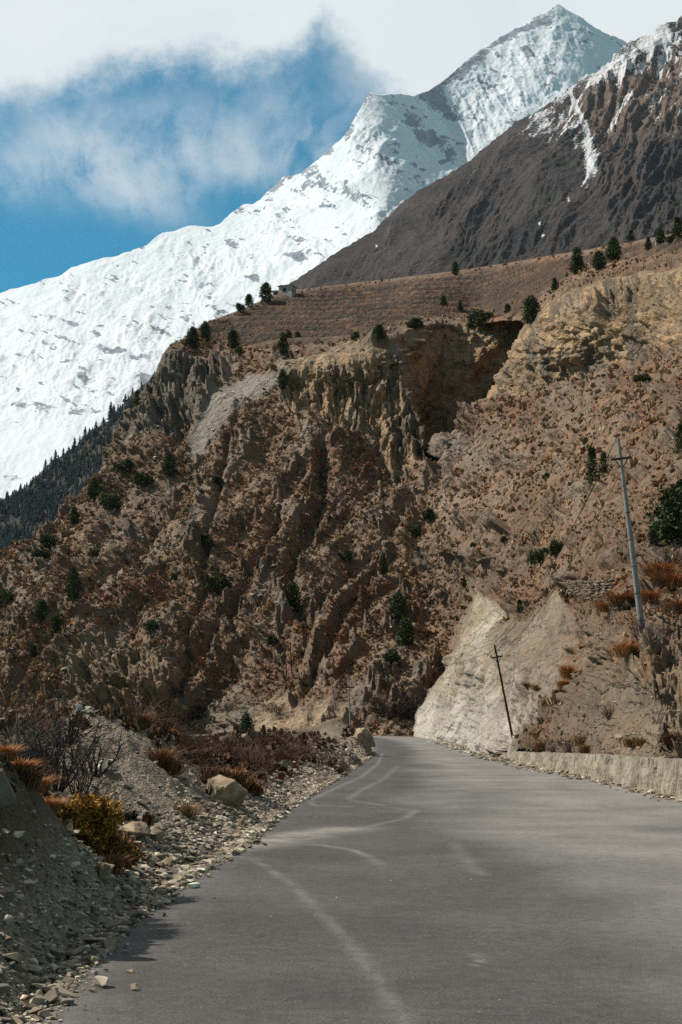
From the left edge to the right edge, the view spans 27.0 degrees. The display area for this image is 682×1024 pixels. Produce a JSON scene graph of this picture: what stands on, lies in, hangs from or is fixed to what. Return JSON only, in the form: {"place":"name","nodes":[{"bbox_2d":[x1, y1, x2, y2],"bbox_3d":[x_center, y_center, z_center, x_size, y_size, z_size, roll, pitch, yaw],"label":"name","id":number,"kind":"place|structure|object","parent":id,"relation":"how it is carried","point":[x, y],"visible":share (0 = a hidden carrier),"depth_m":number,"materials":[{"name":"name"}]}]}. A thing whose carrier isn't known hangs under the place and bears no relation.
{"place":"outdoors","nodes":[
{"label":"outdoors","id":0,"kind":"place"},
{"bbox_2d":[0,380,149,548],"bbox_3d":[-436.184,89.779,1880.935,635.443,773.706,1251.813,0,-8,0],"label":"forested ridge","id":1,"kind":"structure","parent":0,"point":[12,518],"depth_m":1741.53,"materials":[{"name":"plant"}]},
{"bbox_2d":[0,370,156,548],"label":"conifer forest","id":2,"kind":"object","parent":1,"relation":"on","point":[33,509],"visible":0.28,"depth_m":1699.33,"materials":[{"name":"green plant"}]},
{"bbox_2d":[0,710,581,1023],"bbox_3d":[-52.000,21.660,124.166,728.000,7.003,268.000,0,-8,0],"label":"ground","id":3,"kind":"structure","parent":0,"point":[15,817],"depth_m":11.97,"materials":[{"name":"gravel"}]},
{"bbox_2d":[0,768,16,807],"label":"boulder","id":4,"kind":"object","parent":3,"relation":"on","point":[7,796],"visible":1,"depth_m":10.67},
{"bbox_2d":[0,742,30,760],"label":"grass clump","id":5,"kind":"object","parent":3,"relation":"on","point":[11,751],"visible":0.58,"depth_m":11.78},
{"bbox_2d":[10,757,42,773],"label":"grass clump","id":6,"kind":"object","parent":3,"relation":"on","point":[23,765],"visible":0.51,"depth_m":12.04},
{"bbox_2d":[0,696,70,760],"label":"bare shrub","id":7,"kind":"object","parent":3,"relation":"on","point":[9,736],"visible":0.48,"depth_m":20.76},
{"bbox_2d":[17,767,62,787],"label":"grass clump","id":8,"kind":"object","parent":3,"relation":"on","point":[32,780],"visible":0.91,"depth_m":11.93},
{"bbox_2d":[0,671,84,773],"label":"bare shrub","id":9,"kind":"object","parent":3,"relation":"on","point":[26,744],"visible":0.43,"depth_m":19.79,"materials":[{"name":"plant"}]},
{"bbox_2d":[4,692,91,736],"bbox_3d":[-4.953,3.463,23.919,1.493,0.858,1.528,5,-10,-31],"label":"bare shrub","id":10,"kind":"object","parent":3,"relation":"on","point":[42,722],"visible":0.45,"depth_m":23.68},
{"bbox_2d":[36,772,62,792],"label":"grass clump","id":11,"kind":"object","parent":3,"relation":"on","point":[43,789],"visible":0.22,"depth_m":12.34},
{"bbox_2d":[44,796,77,812],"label":"grass clump","id":12,"kind":"object","parent":3,"relation":"on","point":[54,805],"visible":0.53,"depth_m":12.61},
{"bbox_2d":[45,794,88,835],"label":"leafy bush","id":13,"kind":"object","parent":3,"relation":"on","point":[75,812],"visible":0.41,"depth_m":13.39,"materials":[{"name":"yellow plant"}]},
{"bbox_2d":[3,683,137,791],"bbox_3d":[-3.630,2.962,18.593,1.816,1.491,1.877,0,-8,-3],"label":"bare shrub","id":14,"kind":"object","parent":3,"relation":"on","point":[54,768],"visible":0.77,"depth_m":18.67,"materials":[{"name":"plant"}]},
{"bbox_2d":[1,686,141,746],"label":"bare shrub","id":15,"kind":"object","parent":3,"relation":"on","point":[75,718],"visible":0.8,"depth_m":22.74,"materials":[{"name":"plant"}]},
{"bbox_2d":[43,735,128,799],"bbox_3d":[-3.228,3.297,18.249,1.156,1.020,1.119,-3,-9,19],"label":"bare shrub","id":16,"kind":"object","parent":3,"relation":"on","point":[76,777],"visible":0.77,"depth_m":18.17,"materials":[{"name":"plant"}]},
{"bbox_2d":[34,714,147,777],"bbox_3d":[-3.593,3.275,20.074,1.577,1.044,1.526,5,-10,-29],"label":"bare shrub","id":17,"kind":"object","parent":3,"relation":"on","point":[90,762],"visible":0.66,"depth_m":20.12,"materials":[{"name":"plant"}]},
{"bbox_2d":[67,791,124,853],"bbox_3d":[-2.473,3.027,13.902,0.664,0.612,0.952,-8,-12,43],"label":"leafy bush","id":18,"kind":"object","parent":3,"relation":"on","point":[105,819],"visible":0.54,"depth_m":13.80,"materials":[{"name":"yellow plant"}]},
{"bbox_2d":[97,862,110,879],"bbox_3d":[-2.114,3.215,12.694,0.126,0.182,0.125,3,-11,0],"label":"rock","id":19,"kind":"object","parent":3,"relation":"on","point":[104,870],"visible":0.91,"depth_m":12.65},
{"bbox_2d":[66,754,144,807],"bbox_3d":[-2.861,3.267,17.356,1.118,0.893,0.871,-1,-8,4],"label":"bare shrub","id":20,"kind":"object","parent":3,"relation":"on","point":[97,792],"visible":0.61,"depth_m":17.49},
{"bbox_2d":[92,848,134,875],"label":"grass clump","id":21,"kind":"object","parent":3,"relation":"on","point":[119,863],"visible":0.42,"depth_m":13.25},
{"bbox_2d":[95,829,146,868],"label":"leafy bush","id":22,"kind":"object","parent":3,"relation":"on","point":[120,843],"visible":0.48,"depth_m":14.12,"materials":[{"name":"brown plant"}]},
{"bbox_2d":[119,821,149,837],"bbox_3d":[-2.468,3.783,16.899,0.389,0.211,0.380,6,-10,-30],"label":"boulder","id":23,"kind":"object","parent":3,"relation":"on","point":[140,827],"visible":0.85,"depth_m":16.82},
{"bbox_2d":[135,743,190,768],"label":"grass clump","id":24,"kind":"object","parent":3,"relation":"on","point":[161,756],"visible":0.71,"depth_m":23.50,"materials":[{"name":"plant"}]},
{"bbox_2d":[153,709,192,735],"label":"bare shrub","id":25,"kind":"object","parent":3,"relation":"on","point":[162,724],"visible":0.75,"depth_m":27.12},
{"bbox_2d":[154,756,196,774],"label":"grass clump","id":26,"kind":"object","parent":3,"relation":"on","point":[175,769],"visible":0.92,"depth_m":23.49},
{"bbox_2d":[0,704,354,834],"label":"dry bank grass","id":27,"kind":"structure","parent":3,"relation":"on","point":[155,731],"depth_m":28.75,"materials":[{"name":"plant"}]},
{"bbox_2d":[170,800,213,818],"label":"grass clump","id":28,"kind":"object","parent":3,"relation":"on","point":[189,812],"visible":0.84,"depth_m":20.53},
{"bbox_2d":[163,722,221,755],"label":"bare shrub","id":29,"kind":"object","parent":3,"relation":"on","point":[186,744],"visible":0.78,"depth_m":26.61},
{"bbox_2d":[176,728,240,765],"bbox_3d":[-2.716,4.480,26.675,1.392,0.844,1.718,5,-10,-32],"label":"bare shrub","id":30,"kind":"object","parent":3,"relation":"on","point":[194,756],"visible":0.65,"depth_m":26.50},
{"bbox_2d":[184,748,240,783],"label":"bare shrub","id":31,"kind":"object","parent":3,"relation":"on","point":[207,775],"visible":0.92,"depth_m":24.53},
{"bbox_2d":[197,729,249,761],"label":"bare shrub","id":32,"kind":"object","parent":3,"relation":"on","point":[229,747],"visible":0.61,"depth_m":31.51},
{"bbox_2d":[206,774,247,805],"bbox_3d":[-1.930,4.713,23.889,0.693,0.545,0.537,0,-2,-43],"label":"boulder","id":33,"kind":"object","parent":3,"relation":"on","point":[230,792],"visible":0.86,"depth_m":23.74,"materials":[{"name":"stone"}]},
{"bbox_2d":[238,710,254,733],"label":"juniper tree","id":34,"kind":"object","parent":3,"relation":"on","point":[245,723],"visible":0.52,"depth_m":148.18,"materials":[{"name":"green plant"}]},
{"bbox_2d":[225,764,270,787],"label":"grass clump","id":35,"kind":"object","parent":3,"relation":"on","point":[243,774],"visible":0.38,"depth_m":27.36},
{"bbox_2d":[221,732,284,767],"bbox_3d":[-2.069,5.563,33.059,1.370,0.981,1.690,-6,-10,36],"label":"bare shrub","id":36,"kind":"object","parent":3,"relation":"on","point":[253,760],"visible":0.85,"depth_m":32.98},
{"bbox_2d":[245,778,269,795],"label":"grass clump","id":37,"kind":"object","parent":3,"relation":"on","point":[255,788],"visible":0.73,"depth_m":27.87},
{"bbox_2d":[246,750,288,775],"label":"bare shrub","id":38,"kind":"object","parent":3,"relation":"on","point":[268,770],"visible":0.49,"depth_m":36.35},
{"bbox_2d":[267,736,314,764],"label":"bare shrub","id":39,"kind":"object","parent":3,"relation":"on","point":[293,756],"visible":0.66,"depth_m":42.25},
{"bbox_2d":[284,736,322,761],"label":"bare shrub","id":40,"kind":"object","parent":3,"relation":"on","point":[304,751],"visible":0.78,"depth_m":45.29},
{"bbox_2d":[316,749,350,767],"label":"bare shrub","id":41,"kind":"object","parent":3,"relation":"on","point":[334,763],"visible":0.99,"depth_m":46.27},
{"bbox_2d":[0,709,681,1023],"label":"gravel","id":42,"kind":"structure","parent":3,"relation":"on","point":[257,815],"depth_m":14.89,"materials":[{"name":"gravel"}]},
{"bbox_2d":[354,728,375,746],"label":"rock","id":43,"kind":"object","parent":3,"relation":"on","point":[364,736],"visible":0.85,"depth_m":71.99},
{"bbox_2d":[500,751,681,798],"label":"retaining wall","id":44,"kind":"structure","parent":3,"relation":"on","point":[663,776],"depth_m":39.83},
{"bbox_2d":[0,4,626,499],"bbox_3d":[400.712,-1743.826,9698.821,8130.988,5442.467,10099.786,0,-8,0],"label":"snow mountain","id":45,"kind":"structure","parent":0,"point":[82,346],"depth_m":7953.62,"materials":[{"name":"snow"}]},
{"bbox_2d":[0,232,681,758],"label":"hillside","id":46,"kind":"structure","parent":0,"point":[538,648],"depth_m":259.18,"materials":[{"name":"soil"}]},
{"bbox_2d":[0,588,16,604],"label":"evergreen bush","id":47,"kind":"object","parent":46,"relation":"on","point":[6,595],"visible":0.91,"depth_m":284.88,"materials":[{"name":"green plant"}]},
{"bbox_2d":[32,600,48,620],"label":"juniper tree","id":48,"kind":"object","parent":46,"relation":"on","point":[40,607],"visible":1,"depth_m":271.66,"materials":[{"name":"green plant"}]},
{"bbox_2d":[31,549,50,559],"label":"evergreen bush","id":49,"kind":"object","parent":46,"relation":"on","point":[45,554],"visible":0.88,"depth_m":294.87,"materials":[{"name":"green plant"}]},
{"bbox_2d":[38,533,60,547],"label":"evergreen bush","id":50,"kind":"object","parent":46,"relation":"on","point":[46,540],"visible":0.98,"depth_m":300.46,"materials":[{"name":"green plant"}]},
{"bbox_2d":[50,613,63,633],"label":"juniper tree","id":51,"kind":"object","parent":46,"relation":"on","point":[56,619],"visible":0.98,"depth_m":262.75,"materials":[{"name":"green plant"}]},
{"bbox_2d":[63,567,84,603],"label":"juniper tree","id":52,"kind":"object","parent":46,"relation":"on","point":[72,587],"visible":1,"depth_m":259.17,"materials":[{"name":"green plant"}]},
{"bbox_2d":[68,505,79,524],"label":"juniper tree","id":53,"kind":"object","parent":46,"relation":"on","point":[74,517],"visible":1,"depth_m":312.32,"materials":[{"name":"green plant"}]},
{"bbox_2d":[84,477,100,499],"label":"juniper tree","id":54,"kind":"object","parent":46,"relation":"on","point":[92,493],"visible":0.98,"depth_m":317.17,"materials":[{"name":"green plant"}]},
{"bbox_2d":[98,492,120,508],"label":"evergreen bush","id":55,"kind":"object","parent":46,"relation":"on","point":[107,499],"visible":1,"depth_m":311.70,"materials":[{"name":"green plant"}]},
{"bbox_2d":[113,458,135,472],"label":"evergreen bush","id":56,"kind":"object","parent":46,"relation":"on","point":[128,464],"visible":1,"depth_m":325.45,"materials":[{"name":"green plant"}]},
{"bbox_2d":[131,471,153,486],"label":"evergreen bush","id":57,"kind":"object","parent":46,"relation":"on","point":[140,478],"visible":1,"depth_m":308.24,"materials":[{"name":"green plant"}]},
{"bbox_2d":[141,618,158,633],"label":"evergreen bush","id":58,"kind":"object","parent":46,"relation":"on","point":[151,623],"visible":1,"depth_m":247.26,"materials":[{"name":"green plant"}]},
{"bbox_2d":[158,453,178,476],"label":"juniper tree","id":59,"kind":"object","parent":46,"relation":"on","point":[169,459],"visible":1,"depth_m":310.96,"materials":[{"name":"green plant"}]},
{"bbox_2d":[184,326,200,348],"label":"juniper tree","id":60,"kind":"object","parent":46,"relation":"on","point":[192,338],"visible":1,"depth_m":377.33,"materials":[{"name":"green plant"}]},
{"bbox_2d":[198,320,212,341],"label":"juniper tree","id":61,"kind":"object","parent":46,"relation":"on","point":[205,329],"visible":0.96,"depth_m":398.15,"materials":[{"name":"green plant"}]},
{"bbox_2d":[199,533,214,549],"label":"evergreen bush","id":62,"kind":"object","parent":46,"relation":"on","point":[206,539],"visible":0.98,"depth_m":273.90,"materials":[{"name":"green plant"}]},
{"bbox_2d":[204,572,232,591],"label":"evergreen bush","id":63,"kind":"object","parent":46,"relation":"on","point":[221,581],"visible":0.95,"depth_m":262.38,"materials":[{"name":"green plant"}]},
{"bbox_2d":[226,329,240,348],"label":"juniper tree","id":64,"kind":"object","parent":46,"relation":"on","point":[233,336],"visible":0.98,"depth_m":383.61,"materials":[{"name":"green plant"}]},
{"bbox_2d":[256,282,273,301],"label":"juniper tree","id":65,"kind":"object","parent":46,"relation":"on","point":[265,290],"visible":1,"depth_m":485.56,"materials":[{"name":"green plant"}]},
{"bbox_2d":[276,368,290,391],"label":"juniper tree","id":66,"kind":"object","parent":46,"relation":"on","point":[282,382],"visible":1,"depth_m":328.28,"materials":[{"name":"green plant"}]},
{"bbox_2d":[276,332,291,354],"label":"juniper tree","id":67,"kind":"object","parent":46,"relation":"on","point":[284,344],"visible":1,"depth_m":345.18,"materials":[{"name":"green plant"}]},
{"bbox_2d":[272,284,296,296],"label":"stone house","id":68,"kind":"structure","parent":46,"relation":"on","point":[289,290],"depth_m":512.50,"materials":[{"name":"paint"}]},
{"bbox_2d":[285,579,304,609],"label":"juniper tree","id":69,"kind":"object","parent":46,"relation":"on","point":[292,591],"visible":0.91,"depth_m":253.75,"materials":[{"name":"green plant"}]},
{"bbox_2d":[0,258,681,757],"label":"hillside rubble","id":70,"kind":"object","parent":46,"relation":"on","point":[352,534],"visible":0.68,"depth_m":263.70,"materials":[{"name":"stone"}]},
{"bbox_2d":[373,324,385,340],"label":"juniper tree","id":71,"kind":"object","parent":46,"relation":"on","point":[379,329],"visible":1,"depth_m":338.62,"materials":[{"name":"green plant"}]},
{"bbox_2d":[378,551,387,574],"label":"evergreen bush","id":72,"kind":"object","parent":46,"relation":"on","point":[382,563],"visible":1,"depth_m":259.20,"materials":[{"name":"green plant"}]},
{"bbox_2d":[380,647,401,664],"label":"juniper tree","id":73,"kind":"object","parent":46,"relation":"on","point":[391,655],"visible":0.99,"depth_m":216.53,"materials":[{"name":"green plant"}]},
{"bbox_2d":[360,691,423,718],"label":"bare shrub","id":74,"kind":"object","parent":46,"relation":"on","point":[395,716],"visible":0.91,"depth_m":199.44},
{"bbox_2d":[368,689,422,718],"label":"bare shrub","id":75,"kind":"object","parent":46,"relation":"on","point":[407,711],"visible":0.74,"depth_m":199.45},
{"bbox_2d":[386,589,413,623],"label":"juniper tree","id":76,"kind":"object","parent":46,"relation":"on","point":[398,607],"visible":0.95,"depth_m":234.98,"materials":[{"name":"green plant"}]},
{"bbox_2d":[394,615,418,645],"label":"juniper tree","id":77,"kind":"object","parent":46,"relation":"on","point":[406,634],"visible":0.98,"depth_m":227.94,"materials":[{"name":"green plant"}]},
{"bbox_2d":[405,317,424,330],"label":"juniper tree","id":78,"kind":"object","parent":46,"relation":"on","point":[416,323],"visible":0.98,"depth_m":373.64,"materials":[{"name":"green plant"}]},
{"bbox_2d":[421,507,435,521],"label":"juniper tree","id":79,"kind":"object","parent":46,"relation":"on","point":[428,513],"visible":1,"depth_m":272.14,"materials":[{"name":"green plant"}]},
{"bbox_2d":[465,307,495,332],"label":"juniper tree","id":80,"kind":"object","parent":46,"relation":"on","point":[478,317],"visible":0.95,"depth_m":396.58,"materials":[{"name":"green plant"}]},
{"bbox_2d":[491,643,512,738],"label":"utility pole","id":81,"kind":"object","parent":46,"relation":"on","point":[504,696],"visible":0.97,"depth_m":74.38,"materials":[{"name":"wood"}]},
{"bbox_2d":[519,295,540,324],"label":"juniper tree","id":82,"kind":"object","parent":46,"relation":"on","point":[531,302],"visible":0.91,"depth_m":313.26,"materials":[{"name":"green plant"}]},
{"bbox_2d":[527,547,548,565],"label":"juniper tree","id":83,"kind":"object","parent":46,"relation":"on","point":[536,556],"visible":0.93,"depth_m":141.23,"materials":[{"name":"green plant"}]},
{"bbox_2d":[547,539,563,557],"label":"juniper tree","id":84,"kind":"object","parent":46,"relation":"on","point":[554,547],"visible":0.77,"depth_m":127.77,"materials":[{"name":"green plant"}]},
{"bbox_2d":[552,661,580,678],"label":"grass clump","id":85,"kind":"object","parent":46,"relation":"on","point":[565,671],"visible":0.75,"depth_m":73.87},
{"bbox_2d":[565,247,588,275],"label":"juniper tree","id":86,"kind":"object","parent":46,"relation":"on","point":[577,261],"visible":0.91,"depth_m":326.26,"materials":[{"name":"green plant"}]},
{"bbox_2d":[566,732,587,745],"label":"grass clump","id":87,"kind":"object","parent":46,"relation":"on","point":[580,740],"visible":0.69,"depth_m":47.70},
{"bbox_2d":[551,578,615,600],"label":"drystone wall","id":88,"kind":"structure","parent":46,"relation":"on","point":[577,588],"depth_m":71.38,"materials":[{"name":"stone"}]},
{"bbox_2d":[584,445,601,484],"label":"pine tree","id":89,"kind":"object","parent":46,"relation":"on","point":[591,454],"visible":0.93,"depth_m":133.74,"materials":[{"name":"green plant"}]},
{"bbox_2d":[579,598,609,611],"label":"grass clump","id":90,"kind":"object","parent":46,"relation":"on","point":[603,606],"visible":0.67,"depth_m":58.02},
{"bbox_2d":[591,250,609,270],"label":"juniper tree","id":91,"kind":"object","parent":46,"relation":"on","point":[598,263],"visible":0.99,"depth_m":310.27,"materials":[{"name":"green plant"}]},
{"bbox_2d":[598,451,609,477],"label":"pine tree","id":92,"kind":"object","parent":46,"relation":"on","point":[602,460],"visible":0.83,"depth_m":143.15,"materials":[{"name":"green plant"}]},
{"bbox_2d":[585,590,634,605],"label":"grass clump","id":93,"kind":"object","parent":46,"relation":"on","point":[614,599],"visible":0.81,"depth_m":53.97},
{"bbox_2d":[604,236,622,261],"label":"juniper tree","id":94,"kind":"object","parent":46,"relation":"on","point":[613,251],"visible":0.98,"depth_m":318.27,"materials":[{"name":"green plant"}]},
{"bbox_2d":[598,639,644,657],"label":"grass clump","id":95,"kind":"object","parent":46,"relation":"on","point":[623,650],"visible":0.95,"depth_m":44.04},
{"bbox_2d":[610,435,644,631],"bbox_3d":[9.666,1.074,47.337,0.700,7.349,0.238,-7,-2,-1],"label":"utility pole","id":96,"kind":"object","parent":46,"relation":"on","point":[638,601],"visible":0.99,"depth_m":47.28,"materials":[{"name":"concrete"}]},
{"bbox_2d":[618,606,669,640],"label":"bare shrub","id":97,"kind":"object","parent":46,"relation":"on","point":[638,630],"visible":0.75,"depth_m":46.91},
{"bbox_2d":[622,586,675,602],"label":"grass clump","id":98,"kind":"object","parent":46,"relation":"on","point":[646,596],"visible":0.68,"depth_m":52.37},
{"bbox_2d":[627,618,673,642],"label":"bare shrub","id":99,"kind":"object","parent":46,"relation":"on","point":[651,633],"visible":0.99,"depth_m":44.12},
{"bbox_2d":[622,559,680,578],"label":"grass clump","id":100,"kind":"object","parent":46,"relation":"on","point":[653,567],"visible":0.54,"depth_m":57.01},
{"bbox_2d":[626,537,681,564],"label":"bare shrub","id":101,"kind":"object","parent":46,"relation":"on","point":[670,558],"visible":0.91,"depth_m":60.32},
{"bbox_2d":[640,481,681,546],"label":"juniper tree","id":102,"kind":"object","parent":46,"relation":"on","point":[671,505],"visible":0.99,"depth_m":64.17,"materials":[{"name":"green plant"}]},
{"bbox_2d":[640,569,681,589],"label":"grass clump","id":103,"kind":"object","parent":46,"relation":"on","point":[674,581],"visible":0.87,"depth_m":55.16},
{"bbox_2d":[650,730,681,744],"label":"grass clump","id":104,"kind":"object","parent":46,"relation":"on","point":[666,740],"visible":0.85,"depth_m":36.85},
{"bbox_2d":[651,596,681,613],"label":"grass clump","id":105,"kind":"object","parent":46,"relation":"on","point":[678,606],"visible":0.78,"depth_m":50.93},
{"bbox_2d":[667,422,681,454],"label":"pine tree","id":106,"kind":"object","parent":46,"relation":"on","point":[678,446],"visible":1,"depth_m":112.70,"materials":[{"name":"green plant"}]},
{"bbox_2d":[671,216,681,239],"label":"pine tree","id":107,"kind":"object","parent":46,"relation":"on","point":[677,227],"visible":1,"depth_m":290.51,"materials":[{"name":"green plant"}]},
{"bbox_2d":[0,0,681,292],"label":"sky","id":108,"kind":"structure","parent":0,"point":[124,124],"materials":[{"name":"blue"}]},
{"bbox_2d":[31,735,681,1023],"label":"road","id":109,"kind":"structure","parent":0,"point":[599,954],"depth_m":12.70,"materials":[{"name":"asphalt"}]},
{"bbox_2d":[101,939,119,953],"bbox_3d":[-1.757,3.275,10.712,0.109,0.130,0.207,-3,-9,17],"label":"rock","id":110,"kind":"object","parent":109,"relation":"on","point":[109,945],"visible":0.91,"depth_m":10.67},
{"bbox_2d":[289,16,681,289],"bbox_3d":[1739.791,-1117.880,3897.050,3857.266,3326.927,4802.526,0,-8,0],"label":"brown mountain","id":111,"kind":"structure","parent":0,"point":[589,161],"depth_m":2344.73,"materials":[{"name":"stone"}]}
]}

